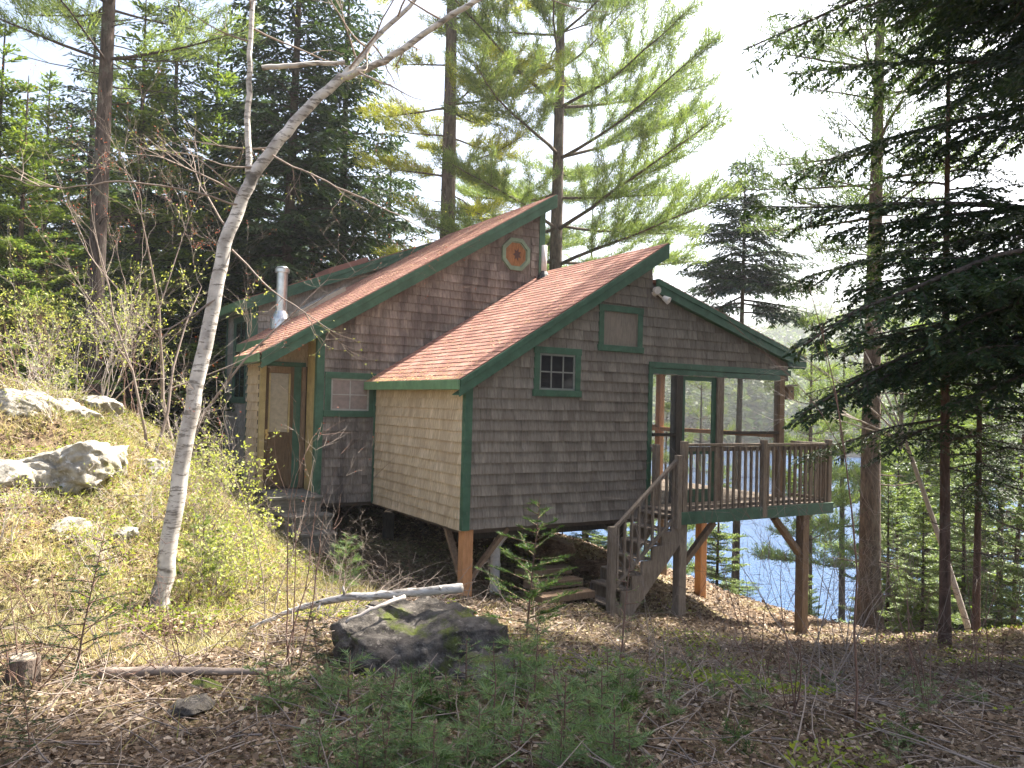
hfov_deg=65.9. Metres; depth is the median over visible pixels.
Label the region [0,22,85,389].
fir tree
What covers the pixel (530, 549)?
hemlock sapling
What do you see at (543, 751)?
evergreen seedling
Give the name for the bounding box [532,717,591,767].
evergreen seedling
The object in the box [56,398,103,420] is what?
boulder
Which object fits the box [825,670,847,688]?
evergreen seedling
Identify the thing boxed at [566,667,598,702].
evergreen seedling
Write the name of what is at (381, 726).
evergreen seedling
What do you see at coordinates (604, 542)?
fir tree
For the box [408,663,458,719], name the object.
evergreen seedling
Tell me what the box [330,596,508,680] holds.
boulder
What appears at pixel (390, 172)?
hemlock tree
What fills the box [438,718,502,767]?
evergreen seedling
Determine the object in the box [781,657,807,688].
evergreen seedling
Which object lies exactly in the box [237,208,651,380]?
roof litter
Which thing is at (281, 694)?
evergreen seedling
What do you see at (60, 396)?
shrub
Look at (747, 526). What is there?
lake
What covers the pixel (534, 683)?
pine sapling
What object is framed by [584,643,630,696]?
evergreen seedling
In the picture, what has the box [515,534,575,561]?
boulder
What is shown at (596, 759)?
fallen twigs
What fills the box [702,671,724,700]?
evergreen seedling
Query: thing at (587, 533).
fir tree
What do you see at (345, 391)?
window
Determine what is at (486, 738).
evergreen seedling
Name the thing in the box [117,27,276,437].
fir tree
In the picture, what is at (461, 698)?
evergreen seedling
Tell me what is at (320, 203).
hemlock tree
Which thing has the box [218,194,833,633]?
cabin
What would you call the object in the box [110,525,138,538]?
boulder
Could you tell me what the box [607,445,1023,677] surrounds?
shrub
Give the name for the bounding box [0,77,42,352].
hemlock tree
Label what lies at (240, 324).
window
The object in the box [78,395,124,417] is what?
boulder
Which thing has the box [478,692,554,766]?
evergreen seedling
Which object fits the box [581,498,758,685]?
shrub
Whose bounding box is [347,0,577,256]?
pine tree
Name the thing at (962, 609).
dead tree
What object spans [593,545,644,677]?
bare topped sapling
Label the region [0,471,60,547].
shrub
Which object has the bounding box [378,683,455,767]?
evergreen seedling
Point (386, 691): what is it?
evergreen seedling
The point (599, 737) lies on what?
evergreen seedling
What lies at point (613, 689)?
evergreen seedling
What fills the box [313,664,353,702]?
evergreen seedling
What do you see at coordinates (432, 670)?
evergreen seedling
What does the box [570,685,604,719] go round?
evergreen seedling
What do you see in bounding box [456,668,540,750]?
evergreen seedling
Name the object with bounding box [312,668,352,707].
evergreen seedling
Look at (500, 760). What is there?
evergreen seedling
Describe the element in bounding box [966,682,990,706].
evergreen seedling
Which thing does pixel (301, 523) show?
bare sapling
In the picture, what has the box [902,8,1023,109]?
hemlock tree
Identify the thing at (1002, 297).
hemlock tree
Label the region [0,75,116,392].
fir tree
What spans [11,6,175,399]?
hemlock tree
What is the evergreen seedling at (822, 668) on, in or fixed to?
on the ground at (486, 542)
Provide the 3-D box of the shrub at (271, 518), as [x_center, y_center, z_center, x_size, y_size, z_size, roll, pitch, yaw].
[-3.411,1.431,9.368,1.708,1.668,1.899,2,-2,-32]
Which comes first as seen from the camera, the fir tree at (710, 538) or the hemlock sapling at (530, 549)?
the hemlock sapling at (530, 549)
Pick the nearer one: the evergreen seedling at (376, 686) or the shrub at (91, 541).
the evergreen seedling at (376, 686)
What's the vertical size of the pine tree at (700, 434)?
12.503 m
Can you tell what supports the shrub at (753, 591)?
on the ground at (486, 542)
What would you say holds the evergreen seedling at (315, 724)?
on the ground at (486, 542)
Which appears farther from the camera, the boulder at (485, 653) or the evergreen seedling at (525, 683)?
the boulder at (485, 653)
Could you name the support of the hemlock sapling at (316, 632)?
on the ground at (486, 542)
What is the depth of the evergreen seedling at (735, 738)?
3.74 m
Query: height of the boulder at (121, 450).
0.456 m
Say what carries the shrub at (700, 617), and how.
on the ground at (486, 542)
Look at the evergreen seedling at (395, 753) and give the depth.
3.46 m
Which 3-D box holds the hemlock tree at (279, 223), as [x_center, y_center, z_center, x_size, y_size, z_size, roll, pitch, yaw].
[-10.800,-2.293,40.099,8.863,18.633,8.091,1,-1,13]
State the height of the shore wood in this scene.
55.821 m
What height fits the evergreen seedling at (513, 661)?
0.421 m
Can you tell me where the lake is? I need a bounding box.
[560,442,1023,621]
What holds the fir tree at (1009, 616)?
on the ground at (486, 542)
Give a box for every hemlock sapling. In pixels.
[0,623,32,741]
[0,668,69,763]
[23,532,145,685]
[289,600,347,689]
[391,535,422,585]
[471,498,582,637]
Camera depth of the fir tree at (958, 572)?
16.38 m
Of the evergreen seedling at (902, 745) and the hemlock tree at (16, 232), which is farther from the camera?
the hemlock tree at (16, 232)
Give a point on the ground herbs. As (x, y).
(680, 666)
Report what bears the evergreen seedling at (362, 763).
on the ground at (486, 542)
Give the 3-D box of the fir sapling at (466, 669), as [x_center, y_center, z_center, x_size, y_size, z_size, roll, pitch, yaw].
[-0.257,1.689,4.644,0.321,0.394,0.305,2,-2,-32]
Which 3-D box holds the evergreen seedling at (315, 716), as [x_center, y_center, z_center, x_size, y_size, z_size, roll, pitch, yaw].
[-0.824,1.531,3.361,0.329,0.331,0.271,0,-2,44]
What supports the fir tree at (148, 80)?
on the ground at (486, 542)
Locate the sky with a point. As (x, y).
(737, 87)
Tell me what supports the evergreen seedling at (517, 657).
on the ground at (486, 542)
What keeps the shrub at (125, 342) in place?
on the ground at (486, 542)
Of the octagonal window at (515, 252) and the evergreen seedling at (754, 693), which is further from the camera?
the octagonal window at (515, 252)
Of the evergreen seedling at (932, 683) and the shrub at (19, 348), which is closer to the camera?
the evergreen seedling at (932, 683)
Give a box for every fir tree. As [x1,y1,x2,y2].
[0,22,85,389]
[0,70,125,386]
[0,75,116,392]
[0,116,52,366]
[12,104,114,389]
[21,0,225,433]
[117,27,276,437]
[173,161,237,438]
[277,149,335,281]
[566,530,605,545]
[591,522,646,556]
[687,465,763,596]
[808,571,823,616]
[837,447,938,631]
[843,334,1006,627]
[846,469,927,630]
[879,474,962,632]
[892,377,1023,617]
[910,450,1009,631]
[920,366,1023,631]
[969,455,1023,629]
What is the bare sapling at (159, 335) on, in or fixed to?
on the ground at (486, 542)
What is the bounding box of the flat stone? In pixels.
[164,693,215,718]
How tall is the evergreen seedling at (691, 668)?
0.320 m
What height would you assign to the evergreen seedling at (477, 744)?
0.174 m
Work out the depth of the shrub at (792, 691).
4.36 m
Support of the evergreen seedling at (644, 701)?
on the ground at (486, 542)
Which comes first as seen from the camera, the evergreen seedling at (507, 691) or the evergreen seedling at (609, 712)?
the evergreen seedling at (609, 712)
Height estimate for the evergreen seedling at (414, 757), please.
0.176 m
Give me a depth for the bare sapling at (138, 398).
10.99 m
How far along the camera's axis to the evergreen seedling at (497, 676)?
4.36 m
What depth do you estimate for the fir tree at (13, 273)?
24.68 m
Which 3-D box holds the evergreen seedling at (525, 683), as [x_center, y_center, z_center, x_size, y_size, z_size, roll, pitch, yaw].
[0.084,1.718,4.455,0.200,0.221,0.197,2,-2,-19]
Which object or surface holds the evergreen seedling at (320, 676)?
on the ground at (486, 542)
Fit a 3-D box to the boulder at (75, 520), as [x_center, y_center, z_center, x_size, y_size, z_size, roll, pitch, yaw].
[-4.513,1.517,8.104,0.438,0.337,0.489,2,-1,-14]
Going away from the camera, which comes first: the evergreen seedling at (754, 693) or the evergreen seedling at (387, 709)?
the evergreen seedling at (387, 709)
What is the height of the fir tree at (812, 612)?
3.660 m
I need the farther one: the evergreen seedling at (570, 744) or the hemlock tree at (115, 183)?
the hemlock tree at (115, 183)
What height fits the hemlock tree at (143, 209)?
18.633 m
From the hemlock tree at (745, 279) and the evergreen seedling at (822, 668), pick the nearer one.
the evergreen seedling at (822, 668)
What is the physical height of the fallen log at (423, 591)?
0.542 m
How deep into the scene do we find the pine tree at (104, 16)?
17.03 m
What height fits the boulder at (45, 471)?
0.583 m
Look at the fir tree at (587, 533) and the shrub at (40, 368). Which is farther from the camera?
the fir tree at (587, 533)
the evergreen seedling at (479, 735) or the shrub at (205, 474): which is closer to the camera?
the evergreen seedling at (479, 735)
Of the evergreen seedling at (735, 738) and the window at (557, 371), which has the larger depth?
the window at (557, 371)
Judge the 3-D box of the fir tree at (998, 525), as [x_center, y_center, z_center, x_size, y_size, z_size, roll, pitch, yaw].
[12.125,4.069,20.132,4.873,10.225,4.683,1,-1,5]
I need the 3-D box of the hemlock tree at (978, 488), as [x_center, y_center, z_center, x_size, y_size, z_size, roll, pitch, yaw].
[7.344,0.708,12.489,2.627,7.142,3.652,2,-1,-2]
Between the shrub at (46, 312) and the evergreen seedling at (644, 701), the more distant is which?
the shrub at (46, 312)
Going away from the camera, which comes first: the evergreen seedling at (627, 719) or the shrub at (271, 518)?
the evergreen seedling at (627, 719)
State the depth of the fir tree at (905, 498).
18.86 m
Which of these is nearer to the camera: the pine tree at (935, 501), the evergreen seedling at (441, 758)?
the evergreen seedling at (441, 758)
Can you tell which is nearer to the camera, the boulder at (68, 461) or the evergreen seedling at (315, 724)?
the evergreen seedling at (315, 724)
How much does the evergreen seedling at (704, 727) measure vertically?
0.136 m
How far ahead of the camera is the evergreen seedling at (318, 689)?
4.57 m
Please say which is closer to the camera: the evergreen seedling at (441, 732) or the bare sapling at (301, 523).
the evergreen seedling at (441, 732)
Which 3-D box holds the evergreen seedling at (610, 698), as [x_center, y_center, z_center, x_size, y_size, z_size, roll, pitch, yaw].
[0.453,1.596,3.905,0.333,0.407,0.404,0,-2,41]
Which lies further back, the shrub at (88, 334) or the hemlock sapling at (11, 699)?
the shrub at (88, 334)
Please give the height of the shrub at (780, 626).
1.945 m
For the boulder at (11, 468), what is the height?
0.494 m
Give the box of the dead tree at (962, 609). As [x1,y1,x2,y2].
[745,231,970,632]
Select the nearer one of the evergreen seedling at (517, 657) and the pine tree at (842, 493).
the evergreen seedling at (517, 657)
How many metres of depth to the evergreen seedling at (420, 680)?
4.04 m
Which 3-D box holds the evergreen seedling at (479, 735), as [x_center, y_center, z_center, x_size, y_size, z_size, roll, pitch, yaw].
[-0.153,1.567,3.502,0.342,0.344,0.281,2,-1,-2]
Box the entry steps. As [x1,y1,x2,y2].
[263,494,337,555]
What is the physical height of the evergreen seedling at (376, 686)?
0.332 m
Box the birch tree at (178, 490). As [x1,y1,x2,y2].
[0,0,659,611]
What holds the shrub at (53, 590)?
on the ground at (486, 542)
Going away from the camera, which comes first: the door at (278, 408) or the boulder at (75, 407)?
the boulder at (75, 407)
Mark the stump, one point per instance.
(30, 664)
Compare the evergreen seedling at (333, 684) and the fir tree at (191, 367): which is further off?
the fir tree at (191, 367)
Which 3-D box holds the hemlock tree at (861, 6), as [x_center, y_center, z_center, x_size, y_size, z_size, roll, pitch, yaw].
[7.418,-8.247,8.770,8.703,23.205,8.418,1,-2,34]
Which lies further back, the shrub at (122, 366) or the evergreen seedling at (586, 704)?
the shrub at (122, 366)
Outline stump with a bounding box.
[4,652,40,688]
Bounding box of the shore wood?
[67,292,1023,456]
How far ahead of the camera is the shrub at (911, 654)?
5.15 m
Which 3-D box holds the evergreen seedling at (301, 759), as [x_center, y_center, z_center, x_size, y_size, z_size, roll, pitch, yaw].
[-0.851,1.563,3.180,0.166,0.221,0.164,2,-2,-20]
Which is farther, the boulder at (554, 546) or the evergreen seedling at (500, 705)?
the boulder at (554, 546)
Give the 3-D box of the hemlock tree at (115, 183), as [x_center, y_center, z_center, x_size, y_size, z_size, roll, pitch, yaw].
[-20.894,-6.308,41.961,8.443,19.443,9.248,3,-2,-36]
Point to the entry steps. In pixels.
(282, 501)
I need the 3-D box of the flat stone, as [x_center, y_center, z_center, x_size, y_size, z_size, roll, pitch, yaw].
[-1.745,1.774,4.322,0.206,0.080,0.257,1,-2,30]
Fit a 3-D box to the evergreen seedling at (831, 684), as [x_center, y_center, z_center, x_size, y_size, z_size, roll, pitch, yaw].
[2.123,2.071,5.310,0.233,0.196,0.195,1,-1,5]
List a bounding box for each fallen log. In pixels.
[98,666,263,678]
[249,583,463,629]
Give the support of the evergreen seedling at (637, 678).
on the ground at (486, 542)
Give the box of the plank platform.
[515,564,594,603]
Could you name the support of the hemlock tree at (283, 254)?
on the ground at (486, 542)
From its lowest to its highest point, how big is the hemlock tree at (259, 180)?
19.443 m
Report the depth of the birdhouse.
14.80 m
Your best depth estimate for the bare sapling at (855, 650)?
4.14 m
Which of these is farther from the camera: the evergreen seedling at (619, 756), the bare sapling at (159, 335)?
the bare sapling at (159, 335)
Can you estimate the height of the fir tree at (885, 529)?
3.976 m
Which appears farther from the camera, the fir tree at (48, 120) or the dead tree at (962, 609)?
the fir tree at (48, 120)
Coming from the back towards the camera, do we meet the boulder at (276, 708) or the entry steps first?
the entry steps
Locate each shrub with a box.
[0,215,188,393]
[0,219,118,385]
[0,268,92,388]
[0,302,92,389]
[0,339,88,422]
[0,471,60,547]
[0,502,89,628]
[0,513,215,695]
[5,501,201,666]
[42,492,151,578]
[51,247,215,415]
[78,195,273,399]
[81,429,215,526]
[88,560,285,686]
[101,361,231,462]
[108,417,274,545]
[132,401,280,511]
[152,514,304,594]
[158,441,300,565]
[170,510,284,612]
[265,506,393,619]
[273,493,407,587]
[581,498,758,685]
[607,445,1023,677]
[650,442,876,679]
[652,592,775,671]
[667,479,928,743]
[705,444,964,701]
[707,398,1000,694]
[742,473,1023,709]
[865,412,1023,681]
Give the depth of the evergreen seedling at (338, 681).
4.17 m
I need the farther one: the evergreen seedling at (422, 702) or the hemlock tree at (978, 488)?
the hemlock tree at (978, 488)
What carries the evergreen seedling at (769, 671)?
on the ground at (486, 542)
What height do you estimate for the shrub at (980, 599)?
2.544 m
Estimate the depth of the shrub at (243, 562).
8.22 m
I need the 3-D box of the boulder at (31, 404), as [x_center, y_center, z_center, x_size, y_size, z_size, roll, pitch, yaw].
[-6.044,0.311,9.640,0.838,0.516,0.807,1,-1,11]
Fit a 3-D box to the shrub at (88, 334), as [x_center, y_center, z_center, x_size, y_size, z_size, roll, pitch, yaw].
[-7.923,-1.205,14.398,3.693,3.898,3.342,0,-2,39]
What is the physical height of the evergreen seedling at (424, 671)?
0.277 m
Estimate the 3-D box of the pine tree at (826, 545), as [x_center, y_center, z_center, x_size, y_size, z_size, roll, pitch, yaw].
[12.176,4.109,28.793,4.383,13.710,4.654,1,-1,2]
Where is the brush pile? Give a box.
[231,553,553,668]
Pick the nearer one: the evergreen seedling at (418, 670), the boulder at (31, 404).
the evergreen seedling at (418, 670)
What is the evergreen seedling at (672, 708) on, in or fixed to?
on the ground at (486, 542)
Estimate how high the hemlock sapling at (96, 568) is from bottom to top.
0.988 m
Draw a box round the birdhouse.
[785,385,797,399]
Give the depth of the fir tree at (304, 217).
31.04 m
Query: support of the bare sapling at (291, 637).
on the ground at (486, 542)
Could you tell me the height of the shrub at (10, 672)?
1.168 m
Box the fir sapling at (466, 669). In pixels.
[443,635,489,687]
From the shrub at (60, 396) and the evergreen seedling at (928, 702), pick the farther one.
the shrub at (60, 396)
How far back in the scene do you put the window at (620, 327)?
12.71 m
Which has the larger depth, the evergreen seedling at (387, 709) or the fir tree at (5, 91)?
the fir tree at (5, 91)
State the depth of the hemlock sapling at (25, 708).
3.45 m
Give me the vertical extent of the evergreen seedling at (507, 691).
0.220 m
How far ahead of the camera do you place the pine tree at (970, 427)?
26.87 m
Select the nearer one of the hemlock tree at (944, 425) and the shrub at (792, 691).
the shrub at (792, 691)
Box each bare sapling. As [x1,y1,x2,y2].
[1,57,313,455]
[6,67,480,446]
[100,323,375,627]
[258,373,374,670]
[702,31,857,726]
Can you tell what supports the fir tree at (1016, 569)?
on the ground at (486, 542)
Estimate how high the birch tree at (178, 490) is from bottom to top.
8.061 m
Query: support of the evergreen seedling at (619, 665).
on the ground at (486, 542)
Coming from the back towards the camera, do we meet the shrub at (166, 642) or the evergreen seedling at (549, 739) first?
the shrub at (166, 642)
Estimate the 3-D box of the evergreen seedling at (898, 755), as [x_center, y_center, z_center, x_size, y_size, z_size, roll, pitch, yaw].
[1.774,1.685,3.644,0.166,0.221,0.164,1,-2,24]
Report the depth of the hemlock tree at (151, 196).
25.74 m
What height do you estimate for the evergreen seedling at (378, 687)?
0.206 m
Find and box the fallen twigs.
[0,413,1023,767]
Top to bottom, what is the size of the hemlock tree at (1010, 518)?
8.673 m
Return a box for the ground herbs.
[0,384,1023,767]
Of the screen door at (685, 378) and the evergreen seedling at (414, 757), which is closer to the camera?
the evergreen seedling at (414, 757)
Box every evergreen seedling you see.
[242,650,304,711]
[248,661,305,713]
[286,745,318,767]
[290,704,354,767]
[294,663,334,704]
[299,669,335,702]
[301,721,327,749]
[307,680,330,702]
[311,647,383,717]
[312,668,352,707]
[312,702,409,767]
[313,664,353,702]
[332,716,397,767]
[351,663,417,732]
[351,713,416,767]
[354,667,406,719]
[358,709,415,767]
[361,676,390,703]
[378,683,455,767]
[381,743,404,764]
[383,692,435,741]
[385,660,454,726]
[390,679,446,723]
[397,666,435,701]
[397,723,463,767]
[399,739,423,767]
[400,665,441,699]
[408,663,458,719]
[410,717,461,767]
[412,725,451,762]
[414,662,457,718]
[417,741,459,767]
[427,670,476,721]
[430,677,484,719]
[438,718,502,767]
[450,697,510,762]
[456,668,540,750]
[461,740,499,767]
[462,736,496,765]
[467,641,530,703]
[472,663,508,702]
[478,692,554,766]
[480,743,517,767]
[482,636,548,690]
[487,680,521,715]
[489,633,553,694]
[489,697,515,721]
[512,669,545,695]
[522,744,553,767]
[530,660,550,692]
[530,671,595,753]
[531,662,597,732]
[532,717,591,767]
[535,744,567,767]
[543,719,586,766]
[551,666,581,699]
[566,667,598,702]
[566,667,629,735]
[566,671,619,722]
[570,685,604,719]
[571,691,661,767]
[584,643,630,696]
[588,726,612,756]
[591,667,663,726]
[592,715,642,765]
[594,710,624,741]
[599,653,641,707]
[603,680,625,709]
[603,713,654,767]
[624,666,652,688]
[630,679,649,707]
[645,677,686,722]
[651,641,677,672]
[673,643,705,674]
[693,721,712,741]
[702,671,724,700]
[705,712,764,758]
[720,661,743,679]
[736,676,771,710]
[760,666,777,680]
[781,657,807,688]
[808,666,826,684]
[818,678,841,696]
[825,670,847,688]
[877,725,914,766]
[882,708,928,755]
[898,736,910,747]
[900,673,926,696]
[910,684,952,713]
[918,672,943,699]
[952,679,974,699]
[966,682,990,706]
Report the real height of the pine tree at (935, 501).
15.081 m
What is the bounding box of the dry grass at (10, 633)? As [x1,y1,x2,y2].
[0,371,679,766]
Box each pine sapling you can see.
[176,512,225,585]
[320,532,367,586]
[498,615,559,702]
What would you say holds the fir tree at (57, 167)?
on the ground at (486, 542)
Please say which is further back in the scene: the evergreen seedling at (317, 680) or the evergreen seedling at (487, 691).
the evergreen seedling at (317, 680)
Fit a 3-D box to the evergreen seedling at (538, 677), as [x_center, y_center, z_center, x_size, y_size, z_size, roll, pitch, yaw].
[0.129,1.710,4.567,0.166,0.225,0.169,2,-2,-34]
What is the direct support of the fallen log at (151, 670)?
on the ground at (486, 542)
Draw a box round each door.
[263,366,293,488]
[682,376,716,502]
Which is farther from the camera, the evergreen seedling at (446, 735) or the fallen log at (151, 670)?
the fallen log at (151, 670)
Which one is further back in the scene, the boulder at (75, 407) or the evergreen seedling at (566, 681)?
the boulder at (75, 407)
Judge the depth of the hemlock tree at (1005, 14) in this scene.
9.12 m
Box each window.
[230,314,248,402]
[323,372,375,416]
[501,237,529,270]
[532,346,581,397]
[597,304,643,353]
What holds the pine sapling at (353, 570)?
on the ground at (486, 542)
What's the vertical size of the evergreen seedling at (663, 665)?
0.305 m
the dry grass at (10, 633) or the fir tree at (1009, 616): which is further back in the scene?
the fir tree at (1009, 616)
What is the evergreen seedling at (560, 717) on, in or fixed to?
on the ground at (486, 542)
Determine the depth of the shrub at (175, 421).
11.30 m
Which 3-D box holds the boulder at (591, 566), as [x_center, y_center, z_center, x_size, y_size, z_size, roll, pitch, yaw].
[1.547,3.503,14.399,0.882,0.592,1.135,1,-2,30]
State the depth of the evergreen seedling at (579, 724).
3.68 m
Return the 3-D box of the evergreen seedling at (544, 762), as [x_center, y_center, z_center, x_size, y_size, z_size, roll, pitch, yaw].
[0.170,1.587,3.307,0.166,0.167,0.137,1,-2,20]
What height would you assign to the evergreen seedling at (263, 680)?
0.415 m
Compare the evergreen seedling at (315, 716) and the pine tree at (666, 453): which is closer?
the evergreen seedling at (315, 716)
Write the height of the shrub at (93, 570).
1.267 m
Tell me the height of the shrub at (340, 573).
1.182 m
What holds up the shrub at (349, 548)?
on the ground at (486, 542)
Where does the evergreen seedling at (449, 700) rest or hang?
on the ground at (486, 542)
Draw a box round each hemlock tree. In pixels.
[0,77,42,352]
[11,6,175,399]
[50,0,251,435]
[64,85,146,391]
[102,72,222,432]
[115,0,417,420]
[121,0,333,438]
[207,0,420,439]
[253,176,275,264]
[257,177,329,278]
[333,132,435,260]
[675,153,837,592]
[735,0,1019,80]
[737,0,1023,531]
[789,19,1023,645]
[882,207,1023,632]
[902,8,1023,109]
[911,369,1023,627]
[991,0,1023,65]
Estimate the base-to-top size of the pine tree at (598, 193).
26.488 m
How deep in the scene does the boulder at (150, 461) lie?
10.09 m
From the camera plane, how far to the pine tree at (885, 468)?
26.78 m
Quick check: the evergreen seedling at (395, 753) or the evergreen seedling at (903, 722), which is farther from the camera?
the evergreen seedling at (903, 722)
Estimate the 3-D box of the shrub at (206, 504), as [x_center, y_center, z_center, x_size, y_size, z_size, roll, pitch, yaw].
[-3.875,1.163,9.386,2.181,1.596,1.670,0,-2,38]
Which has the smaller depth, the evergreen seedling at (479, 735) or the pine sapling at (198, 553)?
the evergreen seedling at (479, 735)
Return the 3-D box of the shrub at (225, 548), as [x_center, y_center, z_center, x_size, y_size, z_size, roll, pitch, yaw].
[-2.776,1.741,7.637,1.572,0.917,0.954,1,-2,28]
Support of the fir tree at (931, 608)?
on the ground at (486, 542)
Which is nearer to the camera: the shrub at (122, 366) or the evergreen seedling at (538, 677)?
the evergreen seedling at (538, 677)
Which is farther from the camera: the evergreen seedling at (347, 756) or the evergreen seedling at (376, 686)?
the evergreen seedling at (376, 686)
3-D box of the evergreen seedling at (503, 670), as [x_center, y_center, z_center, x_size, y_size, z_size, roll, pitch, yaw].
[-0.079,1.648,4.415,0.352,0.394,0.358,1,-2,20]
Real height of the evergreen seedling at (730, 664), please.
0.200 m
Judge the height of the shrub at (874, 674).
2.364 m
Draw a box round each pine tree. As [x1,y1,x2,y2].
[0,0,266,396]
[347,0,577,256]
[406,0,744,385]
[562,199,605,537]
[629,401,708,574]
[664,377,742,489]
[725,0,1023,631]
[743,310,882,613]
[786,312,909,620]
[830,286,968,624]
[881,299,992,602]
[897,280,1023,607]
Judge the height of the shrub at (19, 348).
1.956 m
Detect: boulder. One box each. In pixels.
[0,388,64,416]
[0,459,37,488]
[19,440,123,494]
[23,452,59,491]
[48,516,92,534]
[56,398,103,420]
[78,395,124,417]
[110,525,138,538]
[111,445,129,474]
[138,458,171,476]
[191,677,222,692]
[263,701,304,714]
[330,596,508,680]
[447,648,521,683]
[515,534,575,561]
[570,559,606,575]
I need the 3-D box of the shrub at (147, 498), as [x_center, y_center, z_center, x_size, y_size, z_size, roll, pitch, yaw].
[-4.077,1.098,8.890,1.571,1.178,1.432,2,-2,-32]
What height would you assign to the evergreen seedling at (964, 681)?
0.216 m
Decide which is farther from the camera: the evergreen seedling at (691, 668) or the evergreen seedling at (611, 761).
the evergreen seedling at (691, 668)
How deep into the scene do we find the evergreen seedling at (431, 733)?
3.39 m
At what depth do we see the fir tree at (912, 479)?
23.86 m
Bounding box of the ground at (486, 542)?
[0,316,1023,767]
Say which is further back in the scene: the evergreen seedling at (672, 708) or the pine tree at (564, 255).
the pine tree at (564, 255)
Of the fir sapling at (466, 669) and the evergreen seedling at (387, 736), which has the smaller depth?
the evergreen seedling at (387, 736)
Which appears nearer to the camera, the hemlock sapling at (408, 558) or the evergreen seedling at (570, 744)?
the evergreen seedling at (570, 744)
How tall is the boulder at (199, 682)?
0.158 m
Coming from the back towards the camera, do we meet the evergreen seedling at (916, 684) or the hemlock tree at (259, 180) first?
the hemlock tree at (259, 180)
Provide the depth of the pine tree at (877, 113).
16.29 m
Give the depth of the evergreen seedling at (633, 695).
4.14 m
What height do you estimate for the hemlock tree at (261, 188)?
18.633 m
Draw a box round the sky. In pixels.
[0,0,1023,380]

